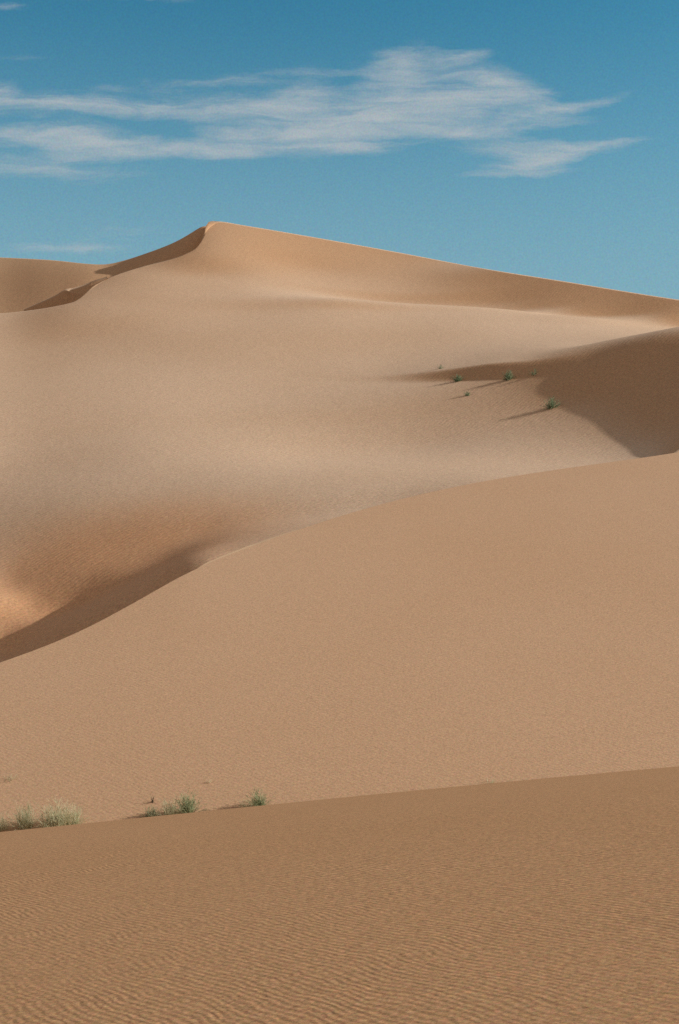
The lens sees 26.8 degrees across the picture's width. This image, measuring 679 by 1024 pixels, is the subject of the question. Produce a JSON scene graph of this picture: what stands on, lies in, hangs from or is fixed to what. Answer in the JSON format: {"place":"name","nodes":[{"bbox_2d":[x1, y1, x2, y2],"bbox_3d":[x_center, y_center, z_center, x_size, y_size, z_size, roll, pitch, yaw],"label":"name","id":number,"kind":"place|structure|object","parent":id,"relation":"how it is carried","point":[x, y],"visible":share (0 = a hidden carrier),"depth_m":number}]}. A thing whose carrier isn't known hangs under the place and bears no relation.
{"place":"outdoors","nodes":[
{"label":"outdoors","id":0,"kind":"place"},
{"bbox_2d":[24,277,106,310],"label":"sand spur","id":1,"kind":"structure","parent":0,"point":[67,296],"depth_m":180.92},
{"bbox_2d":[0,226,205,312],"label":"dune","id":2,"kind":"structure","parent":0,"point":[25,283],"depth_m":201.05},
{"bbox_2d":[200,529,299,566],"bbox_3d":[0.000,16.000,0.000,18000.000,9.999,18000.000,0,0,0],"label":"desert floor","id":3,"kind":"structure","parent":0,"point":[244,548],"depth_m":549.90},
{"bbox_2d":[0,221,678,661],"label":"dune","id":4,"kind":"structure","parent":0,"point":[220,389],"depth_m":113.24},
{"bbox_2d":[451,374,463,381],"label":"desert shrub","id":5,"kind":"object","parent":4,"relation":"on","point":[457,378],"visible":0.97,"depth_m":118.87},
{"bbox_2d":[502,370,514,379],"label":"desert shrub","id":6,"kind":"object","parent":4,"relation":"on","point":[508,376],"visible":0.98,"depth_m":115.35},
{"bbox_2d":[543,396,560,409],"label":"desert shrub","id":7,"kind":"object","parent":4,"relation":"on","point":[549,405],"visible":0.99,"depth_m":105.38},
{"bbox_2d":[0,452,678,831],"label":"dune","id":8,"kind":"structure","parent":0,"point":[518,628],"depth_m":51.05},
{"bbox_2d":[0,813,13,831],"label":"grass tuft","id":9,"kind":"object","parent":8,"relation":"on","point":[2,828],"visible":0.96,"depth_m":40.85},
{"bbox_2d":[2,798,50,830],"bbox_3d":[-9.087,8.819,40.908,1.516,1.331,1.486,0,0,-44],"label":"grass tuft","id":10,"kind":"object","parent":8,"relation":"on","point":[24,824],"visible":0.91,"depth_m":40.77},
{"bbox_2d":[28,797,96,828],"bbox_3d":[-7.976,8.936,40.782,2.087,1.702,2.046,0,0,-19],"label":"grass tuft","id":11,"kind":"object","parent":8,"relation":"on","point":[58,819],"visible":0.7,"depth_m":40.66},
{"bbox_2d":[57,802,86,824],"bbox_3d":[-7.734,8.671,40.765,0.929,0.832,1.150,0,0,-41],"label":"grass tuft","id":12,"kind":"object","parent":8,"relation":"on","point":[77,818],"visible":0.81,"depth_m":40.76},
{"bbox_2d":[137,806,163,817],"bbox_3d":[-5.343,8.838,41.039,0.960,0.886,0.893,0,0,-33],"label":"grass tuft","id":13,"kind":"object","parent":8,"relation":"on","point":[150,814],"visible":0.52,"depth_m":41.02},
{"bbox_2d":[156,797,188,815],"bbox_3d":[-4.859,8.540,40.993,1.088,0.738,1.076,0,0,21],"label":"grass tuft","id":14,"kind":"object","parent":8,"relation":"on","point":[166,812],"visible":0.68,"depth_m":41.03},
{"bbox_2d":[165,790,207,813],"bbox_3d":[-4.454,8.583,41.136,1.451,1.259,1.393,0,0,0],"label":"desert bush","id":15,"kind":"object","parent":8,"relation":"on","point":[189,808],"visible":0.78,"depth_m":41.09},
{"bbox_2d":[241,786,275,806],"bbox_3d":[-2.455,8.468,41.304,1.161,0.986,1.116,0,0,24],"label":"desert bush","id":16,"kind":"object","parent":8,"relation":"on","point":[257,802],"visible":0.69,"depth_m":41.30},
{"bbox_2d":[0,766,678,1023],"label":"foreground dune","id":17,"kind":"structure","parent":0,"point":[554,900],"depth_m":12.91},
{"bbox_2d":[0,0,678,299],"label":"sky","id":18,"kind":"structure","parent":0,"point":[535,138]}
]}

